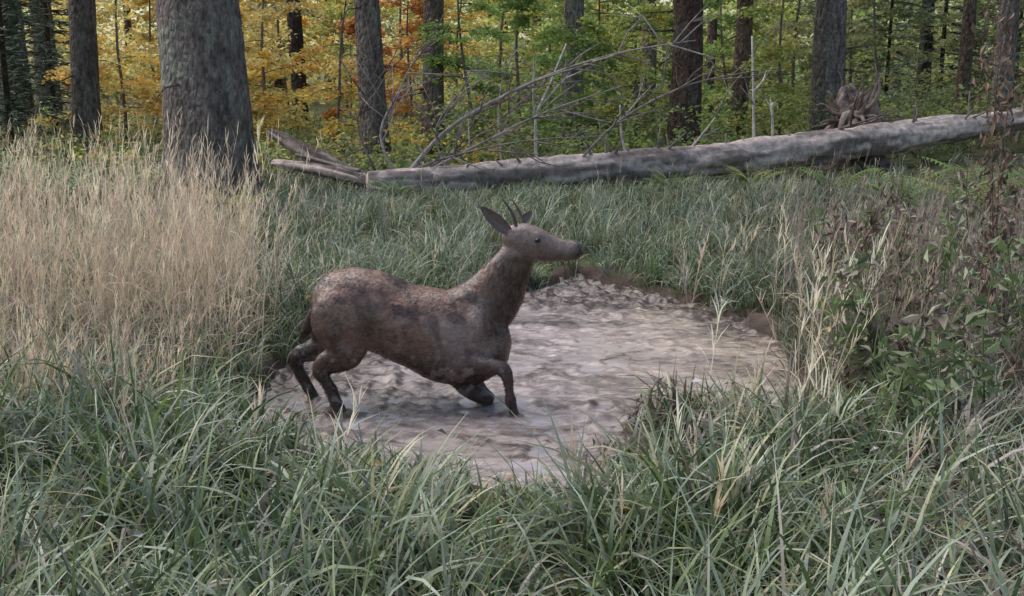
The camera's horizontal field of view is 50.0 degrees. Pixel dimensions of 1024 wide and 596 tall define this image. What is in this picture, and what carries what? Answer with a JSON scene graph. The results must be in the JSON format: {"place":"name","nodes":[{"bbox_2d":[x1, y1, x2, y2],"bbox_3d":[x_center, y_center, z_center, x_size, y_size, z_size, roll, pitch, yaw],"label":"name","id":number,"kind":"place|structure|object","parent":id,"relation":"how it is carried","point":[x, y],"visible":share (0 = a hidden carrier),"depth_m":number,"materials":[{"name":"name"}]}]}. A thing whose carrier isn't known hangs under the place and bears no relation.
{"place":"outdoors","nodes":[
{"label":"outdoors","id":0,"kind":"place"},
{"bbox_2d":[0,107,321,444],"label":"tall dry grass","id":1,"kind":"structure","parent":0,"point":[200,253],"depth_m":6.71,"materials":[{"name":"plant"}]},
{"bbox_2d":[0,68,1023,595],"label":"ground","id":2,"kind":"structure","parent":0,"point":[760,320],"depth_m":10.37,"materials":[{"name":"green plant"}]},
{"bbox_2d":[0,0,44,136],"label":"spruce tree","id":3,"kind":"object","parent":2,"relation":"on","point":[6,23],"visible":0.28,"depth_m":25.20,"materials":[{"name":"green plant"}]},
{"bbox_2d":[0,0,83,161],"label":"young spruce","id":4,"kind":"object","parent":2,"relation":"on","point":[7,102],"visible":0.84,"depth_m":20.62,"materials":[{"name":"green plant"}]},
{"bbox_2d":[0,149,91,198],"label":"fern","id":5,"kind":"object","parent":2,"relation":"on","point":[8,166],"visible":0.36,"depth_m":14.30,"materials":[{"name":"green plant"}]},
{"bbox_2d":[30,2,69,127],"bbox_3d":[-12.436,-13.241,27.708,3.974,18.000,4.010,5,13,20],"label":"spruce tree","id":6,"kind":"object","parent":2,"relation":"on","point":[51,28],"visible":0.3,"depth_m":29.13,"materials":[{"name":"green plant"}]},
{"bbox_2d":[1,161,110,210],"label":"fern","id":7,"kind":"object","parent":2,"relation":"on","point":[72,186],"visible":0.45,"depth_m":13.54,"materials":[{"name":"green plant"}]},
{"bbox_2d":[0,0,118,142],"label":"young spruce","id":8,"kind":"object","parent":2,"relation":"on","point":[47,37],"visible":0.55,"depth_m":24.26,"materials":[{"name":"green plant"}]},
{"bbox_2d":[21,0,108,155],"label":"spruce tree","id":9,"kind":"object","parent":2,"relation":"on","point":[85,78],"visible":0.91,"depth_m":21.37,"materials":[{"name":"grey plant"}]},
{"bbox_2d":[23,0,133,109],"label":"beech sapling","id":10,"kind":"object","parent":2,"relation":"on","point":[100,4],"visible":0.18,"depth_m":32.95,"materials":[{"name":"yellow plant"}]},
{"bbox_2d":[23,0,162,148],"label":"beech sapling","id":11,"kind":"object","parent":2,"relation":"on","point":[143,88],"visible":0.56,"depth_m":23.01,"materials":[{"name":"yellow plant"}]},
{"bbox_2d":[102,0,162,127],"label":"beech sapling","id":12,"kind":"object","parent":2,"relation":"on","point":[144,40],"visible":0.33,"depth_m":29.23,"materials":[{"name":"yellow plant"}]},
{"bbox_2d":[113,0,289,114],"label":"beech sapling","id":13,"kind":"object","parent":2,"relation":"on","point":[145,17],"visible":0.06,"depth_m":29.80,"materials":[{"name":"yellow plant"}]},
{"bbox_2d":[151,0,266,208],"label":"spruce tree","id":14,"kind":"object","parent":2,"relation":"on","point":[202,60],"visible":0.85,"depth_m":13.81,"materials":[{"name":"grey plant"}]},
{"bbox_2d":[239,0,295,158],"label":"beech sapling","id":15,"kind":"object","parent":2,"relation":"on","point":[266,112],"visible":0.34,"depth_m":20.75,"materials":[{"name":"plant"}]},
{"bbox_2d":[239,0,325,140],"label":"beech sapling","id":16,"kind":"object","parent":2,"relation":"on","point":[260,15],"visible":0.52,"depth_m":22.48,"materials":[{"name":"plant"}]},
{"bbox_2d":[242,0,355,121],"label":"beech sapling","id":17,"kind":"object","parent":2,"relation":"on","point":[277,75],"visible":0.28,"depth_m":29.16,"materials":[{"name":"yellow plant"}]},
{"bbox_2d":[274,0,335,135],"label":"spruce tree","id":18,"kind":"object","parent":2,"relation":"on","point":[294,21],"visible":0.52,"depth_m":26.16,"materials":[{"name":"brown plant"}]},
{"bbox_2d":[267,128,366,191],"bbox_3d":[-2.921,-2.037,16.359,2.275,0.888,0.569,8,14,32],"label":"broken log","id":19,"kind":"object","parent":2,"relation":"on","point":[325,160],"visible":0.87,"depth_m":16.17,"materials":[{"name":"grey wood"}]},
{"bbox_2d":[290,0,398,149],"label":"beech sapling","id":20,"kind":"object","parent":2,"relation":"on","point":[324,89],"visible":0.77,"depth_m":21.35,"materials":[{"name":"yellow plant"}]},
{"bbox_2d":[295,16,393,140],"bbox_3d":[-4.045,-4.919,25.483,2.600,3.372,1.953,0,12,0],"label":"beech sapling","id":21,"kind":"object","parent":2,"relation":"on","point":[348,28],"visible":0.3,"depth_m":25.58,"materials":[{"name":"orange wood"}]},
{"bbox_2d":[280,0,415,108],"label":"beech sapling","id":22,"kind":"object","parent":2,"relation":"on","point":[329,9],"visible":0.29,"depth_m":34.04,"materials":[{"name":"yellow plant"}]},
{"bbox_2d":[335,0,403,166],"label":"spruce tree","id":23,"kind":"object","parent":2,"relation":"on","point":[372,119],"visible":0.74,"depth_m":19.39,"materials":[{"name":"grey plant"}]},
{"bbox_2d":[333,13,420,170],"bbox_3d":[-2.053,-2.992,16.406,1.389,2.499,1.196,11,16,42],"label":"dead branch","id":24,"kind":"object","parent":2,"relation":"on","point":[362,106],"visible":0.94,"depth_m":16.28,"materials":[{"name":"grey wood"}]},
{"bbox_2d":[346,0,457,130],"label":"spruce tree","id":25,"kind":"object","parent":2,"relation":"on","point":[416,8],"visible":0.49,"depth_m":26.98,"materials":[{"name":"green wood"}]},
{"bbox_2d":[331,0,479,118],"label":"beech sapling","id":26,"kind":"object","parent":2,"relation":"on","point":[413,52],"visible":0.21,"depth_m":32.46,"materials":[{"name":"yellow plant"}]},
{"bbox_2d":[340,11,489,168],"bbox_3d":[-1.401,-2.877,15.865,1.738,2.458,1.578,-11,16,-41],"label":"dead branch","id":27,"kind":"object","parent":2,"relation":"on","point":[395,99],"visible":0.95,"depth_m":15.85,"materials":[{"name":"grey wood"}]},
{"bbox_2d":[394,0,483,158],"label":"spruce tree","id":28,"kind":"object","parent":2,"relation":"on","point":[432,10],"visible":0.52,"depth_m":20.96,"materials":[{"name":"grey plant"}]},
{"bbox_2d":[384,0,518,112],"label":"beech sapling","id":29,"kind":"object","parent":2,"relation":"on","point":[471,15],"visible":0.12,"depth_m":34.93,"materials":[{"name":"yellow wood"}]},
{"bbox_2d":[392,0,543,159],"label":"beech sapling","id":30,"kind":"object","parent":2,"relation":"on","point":[486,31],"visible":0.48,"depth_m":20.60,"materials":[{"name":"green plant"}]},
{"bbox_2d":[460,38,525,159],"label":"dead branch","id":31,"kind":"object","parent":2,"relation":"on","point":[499,105],"visible":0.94,"depth_m":16.10,"materials":[{"name":"grey wood"}]},
{"bbox_2d":[4,251,1002,590],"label":"fallen leaves","id":32,"kind":"object","parent":2,"relation":"on","point":[140,533],"visible":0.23,"depth_m":4.61,"materials":[{"name":"brown plant"}]},
{"bbox_2d":[429,50,583,166],"bbox_3d":[-0.166,-2.621,16.578,2.492,2.213,1.192,0,12,0],"label":"dead branch","id":33,"kind":"object","parent":2,"relation":"on","point":[504,115],"visible":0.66,"depth_m":16.31,"materials":[{"name":"grey wood"}]},
{"bbox_2d":[0,60,1023,179],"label":"undergrowth","id":34,"kind":"object","parent":2,"relation":"on","point":[612,141],"visible":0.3,"depth_m":19.66,"materials":[{"name":"green plant"}]},
{"bbox_2d":[0,83,1023,184],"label":"forest floor grass","id":35,"kind":"structure","parent":2,"relation":"on","point":[923,160],"depth_m":20.28,"materials":[{"name":"green plant"}]},
{"bbox_2d":[416,95,609,188],"bbox_3d":[-0.106,-2.142,15.293,3.319,1.430,1.039,-2,12,-8],"label":"dead branch","id":36,"kind":"object","parent":2,"relation":"on","point":[564,136],"visible":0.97,"depth_m":15.45,"materials":[{"name":"grey wood"}]},
{"bbox_2d":[444,0,583,136],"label":"beech sapling","id":37,"kind":"object","parent":2,"relation":"on","point":[521,56],"visible":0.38,"depth_m":28.40,"materials":[{"name":"green plant"}]},
{"bbox_2d":[453,0,588,146],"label":"beech sapling","id":38,"kind":"object","parent":2,"relation":"on","point":[518,21],"visible":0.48,"depth_m":22.08,"materials":[{"name":"green plant"}]},
{"bbox_2d":[22,0,1023,111],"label":"distant forest","id":39,"kind":"object","parent":2,"relation":"on","point":[126,27],"visible":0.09,"depth_m":41.16,"materials":[{"name":"green plant"}]},
{"bbox_2d":[256,273,800,494],"bbox_3d":[0.490,0.365,7.012,3.236,0.062,5.090,8,14,32],"label":"mud wallow","id":40,"kind":"object","parent":2,"relation":"on","point":[581,342],"visible":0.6,"depth_m":6.51,"materials":[{"name":"soil"}]},
{"bbox_2d":[289,198,582,414],"bbox_3d":[-0.431,0.062,5.944,1.628,1.228,0.436,0,12,0],"label":"red deer","id":41,"kind":"object","parent":40,"relation":"on","point":[458,338],"visible":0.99,"depth_m":5.81},
{"bbox_2d":[434,82,635,165],"bbox_3d":[0.249,-2.432,16.035,3.038,1.436,1.885,6,13,25],"label":"dead branch","id":42,"kind":"object","parent":2,"relation":"on","point":[502,131],"visible":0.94,"depth_m":15.82,"materials":[{"name":"grey wood"}]},
{"bbox_2d":[58,139,1023,579],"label":"seed stalks","id":43,"kind":"object","parent":2,"relation":"on","point":[812,357],"visible":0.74,"depth_m":6.41,"materials":[{"name":"plant"}]},
{"bbox_2d":[479,0,616,111],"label":"beech sapling","id":44,"kind":"object","parent":2,"relation":"on","point":[535,38],"visible":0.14,"depth_m":32.32,"materials":[{"name":"green plant"}]},
{"bbox_2d":[410,0,737,167],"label":"dead branch","id":45,"kind":"object","parent":2,"relation":"on","point":[491,103],"visible":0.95,"depth_m":16.05,"materials":[{"name":"grey wood"}]},
{"bbox_2d":[534,0,633,154],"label":"beech sapling","id":46,"kind":"object","parent":2,"relation":"on","point":[571,39],"visible":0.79,"depth_m":20.87,"materials":[{"name":"green plant"}]},
{"bbox_2d":[521,0,668,137],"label":"beech sapling","id":47,"kind":"object","parent":2,"relation":"on","point":[557,10],"visible":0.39,"depth_m":24.08,"materials":[{"name":"green plant"}]},
{"bbox_2d":[560,0,629,149],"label":"spruce tree","id":48,"kind":"object","parent":2,"relation":"on","point":[570,7],"visible":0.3,"depth_m":23.29,"materials":[{"name":"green plant"}]},
{"bbox_2d":[554,0,671,102],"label":"beech sapling","id":49,"kind":"object","parent":2,"relation":"on","point":[603,17],"visible":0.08,"depth_m":36.14,"materials":[{"name":"green plant"}]},
{"bbox_2d":[578,0,670,148],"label":"beech sapling","id":50,"kind":"object","parent":2,"relation":"on","point":[636,65],"visible":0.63,"depth_m":21.41,"materials":[{"name":"green plant"}]},
{"bbox_2d":[638,0,670,137],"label":"spruce tree","id":51,"kind":"object","parent":2,"relation":"on","point":[652,56],"visible":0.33,"depth_m":26.25,"materials":[{"name":"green plant"}]},
{"bbox_2d":[624,0,703,145],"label":"spruce tree","id":52,"kind":"object","parent":2,"relation":"on","point":[686,12],"visible":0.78,"depth_m":20.36,"materials":[{"name":"brown plant"}]},
{"bbox_2d":[623,5,755,102],"bbox_3d":[5.011,-8.295,32.327,4.135,6.025,4.346,0,12,0],"label":"beech sapling","id":53,"kind":"object","parent":2,"relation":"on","point":[670,34],"visible":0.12,"depth_m":31.55,"materials":[{"name":"green plant"}]},
{"bbox_2d":[366,91,1023,196],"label":"fallen log","id":54,"kind":"object","parent":2,"relation":"on","point":[899,136],"visible":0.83,"depth_m":17.02,"materials":[{"name":"grey wood"}]},
{"bbox_2d":[394,44,500,165],"bbox_3d":[-0.932,-2.707,15.890,1.553,1.904,1.403,0,12,0],"label":"dead branch","id":55,"kind":"object","parent":54,"relation":"on","point":[443,112],"visible":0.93,"depth_m":15.80,"materials":[{"name":"grey wood"}]},
{"bbox_2d":[532,44,594,156],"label":"dead branch","id":56,"kind":"object","parent":54,"relation":"on","point":[538,108],"visible":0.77,"depth_m":16.20,"materials":[{"name":"grey wood"}]},
{"bbox_2d":[582,42,786,157],"bbox_3d":[2.623,-2.874,16.324,3.390,1.863,1.002,-5,13,-24],"label":"dead branch","id":57,"kind":"object","parent":54,"relation":"on","point":[618,121],"visible":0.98,"depth_m":16.21,"materials":[{"name":"grey wood"}]},
{"bbox_2d":[837,78,904,129],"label":"dead branch","id":58,"kind":"object","parent":54,"relation":"on","point":[860,122],"visible":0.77,"depth_m":18.11,"materials":[{"name":"grey wood"}]},
{"bbox_2d":[702,0,729,118],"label":"spruce tree","id":59,"kind":"object","parent":2,"relation":"on","point":[712,34],"visible":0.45,"depth_m":30.16,"materials":[{"name":"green plant"}]},
{"bbox_2d":[656,0,777,140],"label":"beech sapling","id":60,"kind":"object","parent":2,"relation":"on","point":[725,17],"visible":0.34,"depth_m":25.98,"materials":[{"name":"green plant"}]},
{"bbox_2d":[719,0,761,141],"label":"spruce tree","id":61,"kind":"object","parent":2,"relation":"on","point":[743,35],"visible":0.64,"depth_m":22.35,"materials":[{"name":"brown plant"}]},
{"bbox_2d":[670,0,812,96],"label":"beech sapling","id":62,"kind":"object","parent":2,"relation":"on","point":[788,66],"visible":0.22,"depth_m":34.51,"materials":[{"name":"green plant"}]},
{"bbox_2d":[701,0,825,135],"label":"beech sapling","id":63,"kind":"object","parent":2,"relation":"on","point":[776,48],"visible":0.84,"depth_m":21.98,"materials":[{"name":"green plant"}]},
{"bbox_2d":[716,0,883,111],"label":"beech sapling","id":64,"kind":"object","parent":2,"relation":"on","point":[796,23],"visible":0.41,"depth_m":29.92,"materials":[{"name":"green plant"}]},
{"bbox_2d":[810,202,851,323],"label":"withered weed","id":65,"kind":"object","parent":2,"relation":"on","point":[831,235],"visible":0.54,"depth_m":7.16,"materials":[{"name":"brown plant"}]},
{"bbox_2d":[775,0,918,100],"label":"beech sapling","id":66,"kind":"object","parent":2,"relation":"on","point":[878,37],"visible":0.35,"depth_m":34.50,"materials":[{"name":"green plant"}]},
{"bbox_2d":[800,0,896,130],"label":"spruce tree","id":67,"kind":"object","parent":2,"relation":"on","point":[829,48],"visible":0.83,"depth_m":22.20,"materials":[{"name":"grey plant"}]},
{"bbox_2d":[817,243,896,364],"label":"green weed","id":68,"kind":"object","parent":2,"relation":"on","point":[863,260],"visible":0.46,"depth_m":5.88,"materials":[{"name":"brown plant"}]},
{"bbox_2d":[823,284,891,408],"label":"green weed","id":69,"kind":"object","parent":2,"relation":"on","point":[858,293],"visible":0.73,"depth_m":5.76,"materials":[{"name":"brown plant"}]},
{"bbox_2d":[810,64,906,171],"bbox_3d":[5.936,-3.029,19.156,1.473,2.105,1.543,12,17,43],"label":"uprooted stump","id":70,"kind":"object","parent":2,"relation":"on","point":[865,103],"visible":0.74,"depth_m":19.01,"materials":[{"name":"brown wood"}]},
{"bbox_2d":[819,255,899,379],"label":"green weed","id":71,"kind":"object","parent":2,"relation":"on","point":[840,272],"visible":0.38,"depth_m":6.03,"materials":[{"name":"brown plant"}]},
{"bbox_2d":[826,258,897,383],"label":"green weed","id":72,"kind":"object","parent":2,"relation":"on","point":[878,289],"visible":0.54,"depth_m":5.83,"materials":[{"name":"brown plant"}]},
{"bbox_2d":[825,310,911,403],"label":"green weed","id":73,"kind":"object","parent":2,"relation":"on","point":[896,321],"visible":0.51,"depth_m":5.78,"materials":[{"name":"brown plant"}]},
{"bbox_2d":[838,312,906,405],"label":"shrub","id":74,"kind":"object","parent":2,"relation":"on","point":[858,368],"visible":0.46,"depth_m":5.79,"materials":[{"name":"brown plant"}]},
{"bbox_2d":[805,0,946,126],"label":"beech sapling","id":75,"kind":"object","parent":2,"relation":"on","point":[916,17],"visible":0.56,"depth_m":24.97,"materials":[{"name":"green plant"}]},
{"bbox_2d":[851,189,900,321],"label":"withered weed","id":76,"kind":"object","parent":2,"relation":"on","point":[873,221],"visible":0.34,"depth_m":6.97,"materials":[{"name":"brown plant"}]},
{"bbox_2d":[837,318,921,410],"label":"green weed","id":77,"kind":"object","parent":2,"relation":"on","point":[892,355],"visible":0.52,"depth_m":5.57,"materials":[{"name":"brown plant"}]},
{"bbox_2d":[845,0,937,95],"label":"young spruce","id":78,"kind":"object","parent":2,"relation":"on","point":[891,23],"visible":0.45,"depth_m":34.93,"materials":[{"name":"green plant"}]},
{"bbox_2d":[862,199,924,305],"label":"green weed","id":79,"kind":"object","parent":2,"relation":"on","point":[914,203],"visible":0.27,"depth_m":7.68,"materials":[{"name":"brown plant"}]},
{"bbox_2d":[878,180,927,308],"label":"withered weed","id":80,"kind":"object","parent":2,"relation":"on","point":[890,196],"visible":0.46,"depth_m":7.73,"materials":[{"name":"brown plant"}]},
{"bbox_2d":[881,216,926,324],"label":"withered weed","id":81,"kind":"object","parent":2,"relation":"on","point":[902,245],"visible":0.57,"depth_m":7.20,"materials":[{"name":"brown plant"}]},
{"bbox_2d":[870,347,942,436],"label":"green weed","id":82,"kind":"object","parent":2,"relation":"on","point":[905,386],"visible":0.32,"depth_m":5.22,"materials":[{"name":"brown plant"}]},
{"bbox_2d":[860,166,957,207],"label":"fern","id":83,"kind":"object","parent":2,"relation":"on","point":[900,187],"visible":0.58,"depth_m":13.04,"materials":[{"name":"green plant"}]},
{"bbox_2d":[877,324,956,438],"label":"green weed","id":84,"kind":"object","parent":2,"relation":"on","point":[909,330],"visible":0.56,"depth_m":5.13,"materials":[{"name":"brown plant"}]},
{"bbox_2d":[911,0,938,107],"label":"spruce tree","id":85,"kind":"object","parent":2,"relation":"on","point":[925,46],"visible":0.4,"depth_m":30.09,"materials":[{"name":"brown plant"}]},
{"bbox_2d":[900,258,957,361],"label":"withered weed","id":86,"kind":"object","parent":2,"relation":"on","point":[931,284],"visible":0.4,"depth_m":6.37,"materials":[{"name":"brown plant"}]},
{"bbox_2d":[886,328,978,452],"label":"green weed","id":87,"kind":"object","parent":2,"relation":"on","point":[926,380],"visible":0.65,"depth_m":4.85,"materials":[{"name":"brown plant"}]},
{"bbox_2d":[880,0,994,114],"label":"young spruce","id":88,"kind":"object","parent":2,"relation":"on","point":[944,28],"visible":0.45,"depth_m":29.17,"materials":[{"name":"green plant"}]},
{"bbox_2d":[912,211,969,369],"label":"green weed","id":89,"kind":"object","parent":2,"relation":"on","point":[950,255],"visible":0.55,"depth_m":6.29,"materials":[{"name":"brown plant"}]},
{"bbox_2d":[902,280,990,445],"bbox_3d":[1.929,0.366,4.941,0.431,0.915,0.365,-10,16,-39],"label":"green weed","id":90,"kind":"object","parent":2,"relation":"on","point":[942,318],"visible":0.61,"depth_m":4.93,"materials":[{"name":"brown plant"}]},
{"bbox_2d":[911,234,981,333],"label":"green weed","id":91,"kind":"object","parent":2,"relation":"on","point":[963,263],"visible":0.38,"depth_m":6.85,"materials":[{"name":"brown plant"}]},
{"bbox_2d":[908,340,998,437],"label":"green weed","id":92,"kind":"object","parent":2,"relation":"on","point":[942,363],"visible":0.43,"depth_m":5.02,"materials":[{"name":"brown plant"}]},
{"bbox_2d":[935,0,988,114],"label":"spruce tree","id":93,"kind":"object","parent":2,"relation":"on","point":[965,61],"visible":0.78,"depth_m":24.29,"materials":[{"name":"brown plant"}]},
{"bbox_2d":[902,163,1023,210],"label":"fern","id":94,"kind":"object","parent":2,"relation":"on","point":[954,197],"visible":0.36,"depth_m":12.51,"materials":[{"name":"green plant"}]},
{"bbox_2d":[946,154,991,285],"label":"withered weed","id":95,"kind":"object","parent":2,"relation":"on","point":[962,174],"visible":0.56,"depth_m":7.91,"materials":[{"name":"brown plant"}]},
{"bbox_2d":[917,0,1023,111],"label":"beech sapling","id":96,"kind":"object","parent":2,"relation":"on","point":[948,20],"visible":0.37,"depth_m":27.66,"materials":[{"name":"green plant"}]},
{"bbox_2d":[918,156,1023,206],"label":"fern","id":97,"kind":"object","parent":2,"relation":"on","point":[945,165],"visible":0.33,"depth_m":13.48,"materials":[{"name":"green plant"}]},
{"bbox_2d":[945,249,1023,416],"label":"green weed","id":98,"kind":"object","parent":2,"relation":"on","point":[971,318],"visible":0.71,"depth_m":5.05,"materials":[{"name":"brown plant"}]},
{"bbox_2d":[962,76,1023,328],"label":"withered weed","id":99,"kind":"object","parent":2,"relation":"on","point":[1004,100],"visible":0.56,"depth_m":6.67,"materials":[{"name":"brown plant"}]},
{"bbox_2d":[970,313,1018,398],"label":"green weed","id":100,"kind":"object","parent":2,"relation":"on","point":[992,320],"visible":0.41,"depth_m":5.92,"materials":[{"name":"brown plant"}]},
{"bbox_2d":[966,9,1023,347],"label":"withered weed","id":101,"kind":"object","parent":2,"relation":"on","point":[1006,28],"visible":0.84,"depth_m":6.42,"materials":[{"name":"brown plant"}]},
{"bbox_2d":[978,0,1023,136],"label":"spruce tree","id":102,"kind":"object","parent":2,"relation":"on","point":[1008,8],"visible":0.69,"depth_m":22.29,"materials":[{"name":"brown plant"}]},
{"bbox_2d":[978,235,1023,365],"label":"green weed","id":103,"kind":"object","parent":2,"relation":"on","point":[1001,246],"visible":0.86,"depth_m":5.85,"materials":[{"name":"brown plant"}]},
{"bbox_2d":[995,323,1023,398],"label":"withered weed","id":104,"kind":"object","parent":2,"relation":"on","point":[1017,365],"visible":0.62,"depth_m":5.61,"materials":[{"name":"brown plant"}]},
{"bbox_2d":[24,0,1023,70],"label":"sky","id":105,"kind":"structure","parent":0,"point":[123,42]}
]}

